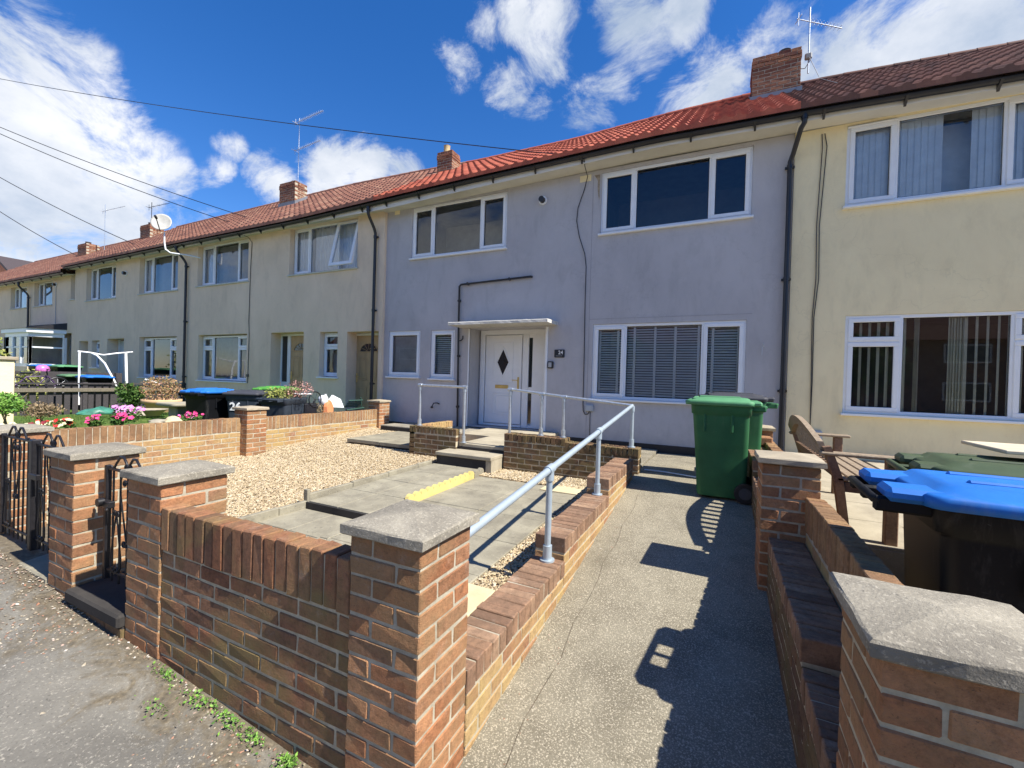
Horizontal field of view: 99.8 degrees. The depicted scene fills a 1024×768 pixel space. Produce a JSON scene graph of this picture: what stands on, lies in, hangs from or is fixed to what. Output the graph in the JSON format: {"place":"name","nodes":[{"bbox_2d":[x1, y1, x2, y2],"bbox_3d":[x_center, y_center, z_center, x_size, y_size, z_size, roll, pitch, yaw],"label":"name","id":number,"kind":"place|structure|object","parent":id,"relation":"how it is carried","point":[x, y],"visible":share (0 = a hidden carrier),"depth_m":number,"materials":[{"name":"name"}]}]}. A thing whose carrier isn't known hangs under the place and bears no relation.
{"place":"outdoors","nodes":[
{"label":"outdoors","id":0,"kind":"place"},
{"bbox_2d":[7,404,167,428],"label":"neighbour lawn","id":1,"kind":"structure","parent":0,"point":[81,420],"depth_m":9.12,"materials":[{"name":"green plant"}]},
{"bbox_2d":[0,356,18,423],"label":"garden pillar","id":2,"kind":"structure","parent":1,"relation":"on","point":[7,370],"depth_m":7.51,"materials":[{"name":"stone"}]},
{"bbox_2d":[0,390,31,423],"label":"shrub","id":3,"kind":"object","parent":1,"relation":"on","point":[10,403],"visible":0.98,"depth_m":6.87,"materials":[{"name":"green plant"}]},
{"bbox_2d":[14,369,46,404],"bbox_3d":[-13.885,0.091,12.431,1.175,1.051,0.714,2,1,26],"label":"shrub","id":4,"kind":"object","parent":1,"relation":"on","point":[31,378],"visible":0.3,"depth_m":12.36,"materials":[{"name":"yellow plant"}]},
{"bbox_2d":[0,252,77,278],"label":"terraced house","id":5,"kind":"structure","parent":1,"relation":"on","point":[34,264],"depth_m":24.01,"materials":[{"name":"red tile"}]},
{"bbox_2d":[14,369,69,394],"bbox_3d":[-12.825,-0.059,11.651,0.440,0.726,1.304,2,1,26],"label":"bicycle","id":6,"kind":"object","parent":1,"relation":"on","point":[28,378],"visible":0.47,"depth_m":11.66,"materials":[{"name":"black metal"}]},
{"bbox_2d":[18,401,67,421],"bbox_3d":[-8.249,0.486,7.567,0.567,0.372,0.589,2,1,26],"label":"shrub","id":7,"kind":"object","parent":1,"relation":"on","point":[46,410],"visible":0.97,"depth_m":7.54,"materials":[{"name":"beige plant"}]},
{"bbox_2d":[48,364,83,371],"bbox_3d":[-15.101,-0.105,14.576,1.148,1.094,0.648,2,1,31],"label":"wheelie bin","id":8,"kind":"object","parent":1,"relation":"on","point":[63,368],"visible":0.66,"depth_m":14.30,"materials":[{"name":"green plastic"}]},
{"bbox_2d":[14,371,121,405],"bbox_3d":[-14.393,0.140,13.623,0.080,1.060,3.300,2,1,26],"label":"timber fence","id":9,"kind":"object","parent":1,"relation":"on","point":[118,377],"visible":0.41,"depth_m":13.57,"materials":[{"name":"brown wood"}]},
{"bbox_2d":[0,238,139,370],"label":"terraced house","id":10,"kind":"structure","parent":1,"relation":"on","point":[31,332],"depth_m":18.33,"materials":[{"name":"beige paint"}]},
{"bbox_2d":[15,287,26,307],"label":"window","id":11,"kind":"structure","parent":10,"relation":"in","point":[20,297],"depth_m":20.09,"materials":[{"name":"white plastic"}]},
{"bbox_2d":[1,323,66,370],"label":"bay window","id":12,"kind":"structure","parent":10,"relation":"in","point":[18,341],"depth_m":17.62,"materials":[{"name":"white plastic"}]},
{"bbox_2d":[39,282,51,305],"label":"window","id":13,"kind":"structure","parent":10,"relation":"in","point":[45,289],"depth_m":18.96,"materials":[{"name":"white plastic"}]},
{"bbox_2d":[56,374,84,407],"bbox_3d":[-13.394,0.221,13.200,0.985,1.064,0.648,2,1,31],"label":"wheelie bin","id":14,"kind":"object","parent":1,"relation":"on","point":[70,378],"visible":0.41,"depth_m":12.90,"materials":[{"name":"black plastic"}]},
{"bbox_2d":[75,374,114,409],"bbox_3d":[-12.150,0.263,12.547,1.093,1.064,0.648,2,1,31],"label":"wheelie bin","id":15,"kind":"object","parent":1,"relation":"on","point":[96,378],"visible":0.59,"depth_m":12.31,"materials":[{"name":"blue plastic"}]},
{"bbox_2d":[75,406,115,414],"bbox_3d":[-8.657,0.545,9.060,0.610,0.160,0.567,1,0,-22],"label":"garden sack","id":16,"kind":"object","parent":1,"relation":"on","point":[101,410],"visible":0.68,"depth_m":8.88,"materials":[{"name":"green plastic"}]},
{"bbox_2d":[84,414,106,426],"bbox_3d":[-5.942,0.547,6.152,0.239,0.231,0.241,2,1,26],"label":"flowering plant","id":17,"kind":"object","parent":1,"relation":"on","point":[95,421],"visible":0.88,"depth_m":6.13,"materials":[{"name":"pink plant"}]},
{"bbox_2d":[14,382,185,415],"bbox_3d":[-11.496,0.411,11.678,0.140,0.920,5.005,2,1,26],"label":"picket fence","id":18,"kind":"object","parent":1,"relation":"on","point":[86,390],"visible":0.46,"depth_m":11.47,"materials":[{"name":"black wood"}]},
{"bbox_2d":[77,351,156,404],"bbox_3d":[-11.756,-0.188,12.973,0.494,1.643,1.882,2,1,31],"label":"goal frame","id":19,"kind":"object","parent":1,"relation":"on","point":[105,364],"visible":0.73,"depth_m":12.68,"materials":[{"name":"white plastic"}]},
{"bbox_2d":[108,412,134,425],"bbox_3d":[-5.849,0.537,6.451,0.251,0.235,0.276,2,1,26],"label":"flowering plant","id":20,"kind":"object","parent":1,"relation":"on","point":[117,419],"visible":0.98,"depth_m":6.41,"materials":[{"name":"pink plant"}]},
{"bbox_2d":[111,405,134,423],"bbox_3d":[-5.959,0.460,6.590,0.308,0.303,0.312,1,1,-31],"label":"flowering plant","id":21,"kind":"object","parent":1,"relation":"on","point":[123,408],"visible":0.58,"depth_m":6.57,"materials":[{"name":"pink plant"}]},
{"bbox_2d":[114,381,146,406],"bbox_3d":[-9.197,0.303,10.434,0.733,0.734,0.638,2,1,26],"label":"shrub","id":22,"kind":"object","parent":1,"relation":"on","point":[129,394],"visible":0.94,"depth_m":10.33,"materials":[{"name":"green plant"}]},
{"bbox_2d":[138,375,184,411],"bbox_3d":[-8.477,0.223,10.437,0.972,0.892,0.866,2,1,26],"label":"plant pot","id":23,"kind":"object","parent":1,"relation":"on","point":[149,403],"visible":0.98,"depth_m":10.33,"materials":[{"name":"ceramic"}]},
{"bbox_2d":[61,201,278,405],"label":"terraced house","id":24,"kind":"structure","parent":1,"relation":"on","point":[129,297],"depth_m":15.40,"materials":[{"name":"beige paint"}]},
{"bbox_2d":[91,265,115,299],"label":"window","id":25,"kind":"structure","parent":24,"relation":"in","point":[103,280],"depth_m":16.90,"materials":[{"name":"white plastic"}]},
{"bbox_2d":[144,337,176,377],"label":"window","id":26,"kind":"structure","parent":24,"relation":"in","point":[160,352],"depth_m":15.37,"materials":[{"name":"white plastic"}]},
{"bbox_2d":[144,254,177,292],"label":"window","id":27,"kind":"structure","parent":24,"relation":"in","point":[161,272],"depth_m":14.95,"materials":[{"name":"white plastic"}]},
{"bbox_2d":[155,402,185,416],"bbox_3d":[-6.574,0.555,8.534,0.720,0.370,0.580,2,1,26],"label":"bird bath","id":28,"kind":"object","parent":1,"relation":"on","point":[177,408],"visible":0.64,"depth_m":8.38,"materials":[{"name":"beige stone"}]},
{"bbox_2d":[178,388,233,419],"bbox_3d":[-5.694,0.607,8.089,0.605,1.064,0.833,2,0,14],"label":"wheelie bin","id":29,"kind":"object","parent":1,"relation":"on","point":[210,403],"visible":0.6,"depth_m":7.86,"materials":[{"name":"black plastic"}]},
{"bbox_2d":[222,390,277,417],"bbox_3d":[-4.959,0.638,8.186,0.790,1.044,0.626,2,0,-4],"label":"wheelie bin","id":30,"kind":"object","parent":1,"relation":"on","point":[235,398],"visible":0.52,"depth_m":7.91,"materials":[{"name":"plastic"}]},
{"bbox_2d":[256,397,306,415],"bbox_3d":[-4.307,0.718,8.053,0.572,0.925,0.767,2,0,12],"label":"planter","id":31,"kind":"object","parent":1,"relation":"on","point":[288,406],"visible":0.42,"depth_m":7.84,"materials":[{"name":"plastic"}]},
{"bbox_2d":[263,379,313,398],"bbox_3d":[-4.164,0.132,8.058,0.980,0.449,0.567,2,0,1],"label":"potted plant","id":32,"kind":"object","parent":31,"relation":"on","point":[280,390],"visible":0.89,"depth_m":7.99,"materials":[{"name":"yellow plant"}]},
{"bbox_2d":[294,391,321,413],"bbox_3d":[-3.974,0.581,8.357,0.200,0.891,0.532,2,1,26],"label":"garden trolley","id":33,"kind":"object","parent":1,"relation":"on","point":[309,407],"visible":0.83,"depth_m":8.33,"materials":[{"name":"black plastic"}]},
{"bbox_2d":[174,161,465,412],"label":"terraced house","id":34,"kind":"structure","parent":1,"relation":"on","point":[315,313],"depth_m":11.83,"materials":[{"name":"beige paint"}]},
{"bbox_2d":[1,134,228,221],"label":"overhead wire","id":35,"kind":"object","parent":34,"relation":"attached to","point":[114,181],"visible":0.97,"depth_m":14.53,"materials":[{"name":"black plastic"}]},
{"bbox_2d":[0,127,244,216],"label":"overhead wire","id":36,"kind":"object","parent":34,"relation":"attached to","point":[119,173],"visible":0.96,"depth_m":14.48,"materials":[{"name":"black plastic"}]},
{"bbox_2d":[150,214,200,258],"bbox_3d":[-10.310,-4.555,13.236,0.557,1.236,1.170,2,1,41],"label":"satellite dish","id":37,"kind":"object","parent":34,"relation":"attached to","point":[159,222],"visible":1,"depth_m":13.10,"materials":[{"name":"white plastic"}]},
{"bbox_2d":[202,335,246,381],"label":"window","id":38,"kind":"structure","parent":34,"relation":"in","point":[224,357],"depth_m":13.64,"materials":[{"name":"white plastic"}]},
{"bbox_2d":[202,239,248,285],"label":"window","id":39,"kind":"structure","parent":34,"relation":"in","point":[227,262],"depth_m":13.41,"materials":[{"name":"white plastic"}]},
{"bbox_2d":[290,336,303,396],"bbox_3d":[-5.856,-0.301,11.956,0.880,2.070,0.109,2,1,26],"label":"door","id":40,"kind":"structure","parent":34,"relation":"in","point":[296,370],"depth_m":12.03,"materials":[{"name":"brown wood"}]},
{"bbox_2d":[294,219,357,273],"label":"window","id":41,"kind":"structure","parent":34,"relation":"in","point":[313,245],"depth_m":11.53,"materials":[{"name":"white plastic"}]},
{"bbox_2d":[324,333,337,376],"bbox_3d":[-4.307,-0.715,11.894,0.670,1.250,1.614,2,1,26],"label":"window","id":42,"kind":"structure","parent":34,"relation":"in","point":[331,339],"depth_m":11.31,"materials":[{"name":"white plastic"}]},
{"bbox_2d":[355,335,378,410],"bbox_3d":[-3.636,-0.208,10.889,0.870,2.030,0.109,2,1,26],"label":"door","id":43,"kind":"structure","parent":34,"relation":"in","point":[363,359],"depth_m":10.94,"materials":[{"name":"brown wood"}]},
{"bbox_2d":[0,524,311,767],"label":"pavement","id":44,"kind":"structure","parent":0,"point":[71,727],"depth_m":1.93,"materials":[{"name":"grey asphalt"}]},
{"bbox_2d":[0,424,54,533],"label":"brick pillar","id":45,"kind":"structure","parent":44,"relation":"on","point":[36,431],"depth_m":3.48,"materials":[{"name":"stone"}]},
{"bbox_2d":[0,426,33,543],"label":"iron gate","id":46,"kind":"structure","parent":45,"relation":"attached to","point":[5,484],"depth_m":3.27,"materials":[{"name":"black metal"}]},
{"bbox_2d":[19,554,48,583],"bbox_3d":[-3.405,1.275,3.236,1.200,0.100,0.500,2,1,26],"label":"wide gate threshold","id":47,"kind":"object","parent":44,"relation":"on","point":[38,566],"visible":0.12,"depth_m":2.91,"materials":[{"name":"grey concrete"}]},
{"bbox_2d":[43,442,146,595],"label":"brick pillar","id":48,"kind":"structure","parent":44,"relation":"on","point":[76,522],"depth_m":2.68,"materials":[{"name":"brick"}]},
{"bbox_2d":[27,433,64,553],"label":"iron gate","id":49,"kind":"structure","parent":48,"relation":"attached to","point":[36,503],"depth_m":3.08,"materials":[{"name":"black metal"}]},
{"bbox_2d":[64,571,126,638],"bbox_3d":[-2.316,1.425,2.612,0.630,0.375,0.380,2,1,26],"label":"gate threshold","id":50,"kind":"object","parent":44,"relation":"on","point":[101,601],"visible":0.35,"depth_m":2.48,"materials":[{"name":"paint"}]},
{"bbox_2d":[0,553,305,767],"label":"pavement grit","id":51,"kind":"object","parent":44,"relation":"on","point":[176,679],"visible":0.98,"depth_m":2.29,"materials":[{"name":"beige gravel"}]},
{"bbox_2d":[119,459,234,659],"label":"brick pillar","id":52,"kind":"structure","parent":44,"relation":"on","point":[154,490],"depth_m":2.27,"materials":[{"name":"brick"}]},
{"bbox_2d":[95,456,141,587],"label":"iron gate","id":53,"kind":"structure","parent":52,"relation":"attached to","point":[107,502],"depth_m":2.63,"materials":[{"name":"black metal"}]},
{"bbox_2d":[134,661,303,767],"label":"wall foot weeds","id":54,"kind":"object","parent":44,"relation":"on","point":[287,757],"depth_m":1.87,"materials":[{"name":"green plant"}]},
{"bbox_2d":[160,503,351,767],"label":"brick wall","id":55,"kind":"structure","parent":44,"relation":"on","point":[254,629],"depth_m":1.85,"materials":[{"name":"brown brick"}]},
{"bbox_2d":[238,460,431,522],"bbox_3d":[-2.004,1.224,4.756,0.065,0.260,3.654,2,1,26],"label":"kerb edging","id":56,"kind":"object","parent":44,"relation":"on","point":[256,517],"visible":0.39,"depth_m":4.58,"materials":[{"name":"grey concrete"}]},
{"bbox_2d":[340,499,479,767],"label":"brick pillar","id":57,"kind":"structure","parent":44,"relation":"on","point":[407,638],"depth_m":1.57,"materials":[{"name":"brick"}]},
{"bbox_2d":[463,458,632,756],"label":"brick wall","id":58,"kind":"structure","parent":44,"relation":"on","point":[507,620],"depth_m":2.45,"materials":[{"name":"brown brick"}]},
{"bbox_2d":[470,388,634,563],"bbox_3d":[-0.117,0.618,4.128,1.846,1.102,4.152,2,1,26],"label":"handrail","id":59,"kind":"object","parent":58,"relation":"on","point":[547,472],"visible":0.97,"depth_m":3.19,"materials":[{"name":"metal"}]},
{"bbox_2d":[747,445,842,767],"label":"brick wall","id":60,"kind":"structure","parent":44,"relation":"on","point":[806,615],"depth_m":1.84,"materials":[{"name":"brown brick"}]},
{"bbox_2d":[829,572,1023,767],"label":"brick pillar","id":61,"kind":"structure","parent":44,"relation":"on","point":[931,679],"depth_m":0.92,"materials":[{"name":"brick"}]},
{"bbox_2d":[46,428,436,523],"bbox_3d":[-2.831,1.125,6.649,3.110,0.240,6.550,2,1,26],"label":"gravel base","id":62,"kind":"object","parent":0,"point":[308,475],"visible":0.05,"depth_m":6.04,"materials":[{"name":"beige gravel"}]},
{"bbox_2d":[47,409,376,484],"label":"brick wall","id":63,"kind":"structure","parent":62,"relation":"on","point":[179,441],"depth_m":6.45,"materials":[{"name":"brown brick"}]},
{"bbox_2d":[232,406,268,457],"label":"brick pillar","id":64,"kind":"structure","parent":62,"relation":"on","point":[253,432],"depth_m":6.95,"materials":[{"name":"brick"}]},
{"bbox_2d":[367,399,390,427],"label":"brick pillar","id":65,"kind":"structure","parent":62,"relation":"on","point":[381,406],"depth_m":9.74,"materials":[{"name":"brick"}]},
{"bbox_2d":[380,422,483,432],"bbox_3d":[-1.641,0.995,9.185,2.250,0.170,0.850,2,1,26],"label":"side doorstep slab","id":66,"kind":"structure","parent":62,"relation":"on","point":[408,424],"depth_m":9.21,"materials":[{"name":"concrete"}]},
{"bbox_2d":[409,421,459,463],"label":"brick wall","id":67,"kind":"structure","parent":62,"relation":"on","point":[429,439],"depth_m":6.84,"materials":[{"name":"brown brick"}]},
{"bbox_2d":[417,383,467,442],"bbox_3d":[-1.115,0.447,6.823,0.930,0.894,0.100,2,0,24],"label":"handrail","id":68,"kind":"object","parent":67,"relation":"on","point":[463,387],"visible":1,"depth_m":6.72,"materials":[{"name":"metal"}]},
{"bbox_2d":[372,46,807,455],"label":"terraced house","id":69,"kind":"structure","parent":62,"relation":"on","point":[684,221],"depth_m":8.31,"materials":[{"name":"white paint"}]},
{"bbox_2d":[2,79,572,155],"bbox_3d":[-9.153,-7.547,11.419,22.269,6.186,0.016,2,0,19],"label":"overhead wire","id":70,"kind":"object","parent":69,"relation":"on","point":[302,125],"visible":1,"depth_m":9.82,"materials":[{"name":"black plastic"}]},
{"bbox_2d":[385,331,419,378],"bbox_3d":[-2.524,-0.688,10.112,0.987,1.103,0.167,2,1,26],"label":"window","id":71,"kind":"structure","parent":69,"relation":"in","point":[404,346],"depth_m":10.19,"materials":[{"name":"white plastic"}]},
{"bbox_2d":[427,330,454,380],"bbox_3d":[-1.222,-0.617,10.328,0.705,1.200,1.685,2,1,26],"label":"window","id":72,"kind":"structure","parent":69,"relation":"in","point":[442,341],"depth_m":9.74,"materials":[{"name":"white plastic"}]},
{"bbox_2d":[409,192,507,260],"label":"window","id":73,"kind":"structure","parent":69,"relation":"in","point":[478,224],"depth_m":10.32,"materials":[{"name":"white plastic"}]},
{"bbox_2d":[484,335,522,424],"bbox_3d":[-0.209,-0.103,9.423,0.880,1.925,0.115,2,1,26],"label":"door","id":74,"kind":"structure","parent":69,"relation":"in","point":[504,353],"depth_m":9.43,"materials":[{"name":"white plastic"}]},
{"bbox_2d":[576,159,590,434],"bbox_3d":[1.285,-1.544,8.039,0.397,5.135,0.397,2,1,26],"label":"wall cable","id":75,"kind":"object","parent":69,"relation":"attached to","point":[585,296],"depth_m":8.20,"materials":[{"name":"black plastic"}]},
{"bbox_2d":[589,320,746,404],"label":"window","id":76,"kind":"structure","parent":69,"relation":"in","point":[674,362],"depth_m":7.80,"materials":[{"name":"white plastic"}]},
{"bbox_2d":[598,146,753,235],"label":"window","id":77,"kind":"structure","parent":69,"relation":"in","point":[715,187],"depth_m":8.32,"materials":[{"name":"white plastic"}]},
{"bbox_2d":[258,509,351,538],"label":"path paving","id":78,"kind":"structure","parent":0,"point":[311,523],"depth_m":4.01,"materials":[{"name":"grey concrete"}]},
{"bbox_2d":[306,502,365,518],"bbox_3d":[-1.744,1.296,4.268,0.840,0.140,0.016,2,1,26],"label":"path step riser","id":79,"kind":"object","parent":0,"point":[333,510],"visible":0.43,"depth_m":4.27,"materials":[{"name":"paint"}]},
{"bbox_2d":[347,431,409,448],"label":"side landing paving","id":80,"kind":"structure","parent":0,"point":[398,439],"depth_m":7.77,"materials":[{"name":"grey concrete"}]},
{"bbox_2d":[309,463,476,513],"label":"path paving","id":81,"kind":"structure","parent":0,"point":[370,497],"depth_m":4.93,"materials":[{"name":"grey concrete"}]},
{"bbox_2d":[327,476,574,583],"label":"ramp paving","id":82,"kind":"structure","parent":0,"point":[495,540],"depth_m":4.40,"materials":[{"name":"grey concrete"}]},
{"bbox_2d":[459,426,558,464],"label":"paving","id":83,"kind":"structure","parent":0,"point":[492,438],"depth_m":7.72,"materials":[{"name":"concrete"}]},
{"bbox_2d":[0,0,1023,261],"label":"sky","id":84,"kind":"structure","parent":0,"point":[509,74],"materials":[{"name":"blue"}]},
{"bbox_2d":[467,482,582,616],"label":"cream paving","id":85,"kind":"structure","parent":0,"point":[477,595],"depth_m":2.74,"materials":[{"name":"beige concrete"}]},
{"bbox_2d":[476,468,584,589],"bbox_3d":[-0.332,1.316,4.078,1.850,0.095,4.420,2,1,26],"label":"gravel base by ramp","id":86,"kind":"object","parent":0,"point":[496,575],"visible":0.04,"depth_m":3.30,"materials":[{"name":"beige gravel"}]},
{"bbox_2d":[405,471,473,500],"bbox_3d":[-0.819,1.247,5.156,0.045,0.195,1.360,2,1,26],"label":"scalloped edging","id":87,"kind":"object","parent":86,"relation":"on","point":[428,491],"visible":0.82,"depth_m":5.07,"materials":[{"name":"yellow paint"}]},
{"bbox_2d":[435,448,503,474],"bbox_3d":[-0.628,1.170,6.346,0.935,0.325,0.410,2,1,26],"label":"doorstep","id":88,"kind":"object","parent":86,"relation":"on","point":[493,461],"visible":0.91,"depth_m":6.19,"materials":[{"name":"concrete"}]},
{"bbox_2d":[437,455,485,472],"bbox_3d":[-0.671,1.184,6.344,0.830,0.254,0.330,2,1,26],"label":"doorstep riser","id":89,"kind":"object","parent":88,"relation":"attached to","point":[460,462],"visible":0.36,"depth_m":6.19,"materials":[{"name":"paint"}]},
{"bbox_2d":[472,496,578,590],"bbox_3d":[0.219,1.340,3.543,0.367,0.088,3.430,2,1,26],"label":"gravel strip by wall","id":90,"kind":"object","parent":86,"relation":"on","point":[520,564],"visible":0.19,"depth_m":3.24,"materials":[{"name":"beige gravel"}]},
{"bbox_2d":[479,469,586,498],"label":"gravel beside ramp","id":91,"kind":"structure","parent":86,"relation":"on","point":[510,474],"depth_m":5.73,"materials":[{"name":"beige gravel"}]},
{"bbox_2d":[503,432,640,480],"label":"brick wall","id":92,"kind":"structure","parent":86,"relation":"on","point":[524,452],"depth_m":5.92,"materials":[{"name":"brown brick"}]},
{"bbox_2d":[459,453,796,767],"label":"driveway","id":93,"kind":"structure","parent":0,"point":[669,658],"depth_m":2.33,"materials":[{"name":"concrete"}]},
{"bbox_2d":[685,395,767,503],"bbox_3d":[2.267,0.663,4.631,0.768,1.064,0.605,2,1,26],"label":"wheelie bin","id":94,"kind":"object","parent":93,"relation":"on","point":[721,430],"visible":0.97,"depth_m":4.41,"materials":[{"name":"green plastic"}]},
{"bbox_2d":[699,392,778,465],"bbox_3d":[2.739,0.647,5.307,0.833,1.084,0.605,2,0,20],"label":"wheelie bin","id":95,"kind":"object","parent":93,"relation":"on","point":[755,428],"visible":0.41,"depth_m":5.01,"materials":[{"name":"green plastic"}]},
{"bbox_2d":[754,450,827,590],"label":"brick pillar","id":96,"kind":"structure","parent":93,"relation":"on","point":[788,483],"depth_m":2.84,"materials":[{"name":"brick"}]},
{"bbox_2d":[640,448,656,466],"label":"pathway","id":97,"kind":"structure","parent":0,"point":[647,455],"depth_m":7.07,"materials":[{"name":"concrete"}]},
{"bbox_2d":[820,460,903,552],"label":"patio paving","id":98,"kind":"structure","parent":0,"point":[865,517],"depth_m":3.52,"materials":[{"name":"concrete"}]},
{"bbox_2d":[788,415,898,546],"bbox_3d":[2.706,0.683,3.650,0.564,0.805,1.575,2,1,26],"label":"garden bench","id":99,"kind":"object","parent":98,"relation":"on","point":[842,466],"visible":0.75,"depth_m":3.05,"materials":[{"name":"wood"}]},
{"bbox_2d":[783,39,1023,461],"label":"terraced house","id":100,"kind":"structure","parent":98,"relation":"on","point":[919,330],"depth_m":6.25,"materials":[{"name":"beige paint"}]},
{"bbox_2d":[810,134,826,424],"bbox_3d":[4.683,-1.556,6.589,0.102,4.521,0.018,2,1,26],"label":"wall cable","id":101,"kind":"object","parent":100,"relation":"attached to","point":[818,275],"depth_m":6.59,"materials":[{"name":"black plastic"}]},
{"bbox_2d":[795,7,841,73],"bbox_3d":[6.056,-6.792,8.514,0.841,1.300,0.240,2,0,6],"label":"tv aerial","id":102,"kind":"object","parent":100,"relation":"attached to","point":[814,22],"visible":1,"depth_m":8.52,"materials":[{"name":"metal"}]},
{"bbox_2d":[840,310,1023,423],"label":"window","id":103,"kind":"structure","parent":100,"relation":"in","point":[968,365],"depth_m":6.43,"materials":[{"name":"white plastic"}]},
{"bbox_2d":[842,94,1023,209],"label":"window","id":104,"kind":"structure","parent":100,"relation":"in","point":[975,148],"depth_m":6.19,"materials":[{"name":"white plastic"}]},
{"label":"front yard concrete","id":105,"kind":"structure","parent":0,"visible":0},
{"bbox_2d":[761,435,904,611],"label":"brick wall","id":106,"kind":"structure","parent":105,"relation":"on","point":[835,542],"depth_m":2.15,"materials":[{"name":"brown brick"}]},
{"bbox_2d":[870,548,904,584],"bbox_3d":[4.534,1.354,1.857,5.358,0.370,0.009,2,1,26],"label":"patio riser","id":107,"kind":"object","parent":105,"relation":"on","point":[893,562],"depth_m":2.83,"materials":[{"name":"concrete"}]},
{"bbox_2d":[848,468,1023,613],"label":"wheelie bin","id":108,"kind":"object","parent":105,"relation":"on","point":[963,533],"visible":0.56,"depth_m":1.59,"materials":[{"name":"black plastic"}]},
{"bbox_2d":[886,452,1023,477],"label":"wheelie bin","id":109,"kind":"object","parent":105,"relation":"on","point":[985,465],"visible":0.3,"depth_m":2.28,"materials":[{"name":"green plastic"}]},
{"bbox_2d":[961,440,1023,454],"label":"timber board","id":110,"kind":"object","parent":109,"relation":"on","point":[1010,448],"visible":1,"depth_m":2.42,"materials":[{"name":"beige wood"}]},
{"label":"ground","id":111,"kind":"structure","parent":0,"visible":0},
{"bbox_2d":[0,256,32,271],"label":"gable house","id":112,"kind":"structure","parent":111,"relation":"on","point":[7,263],"depth_m":51.65,"materials":[{"name":"white tile"}]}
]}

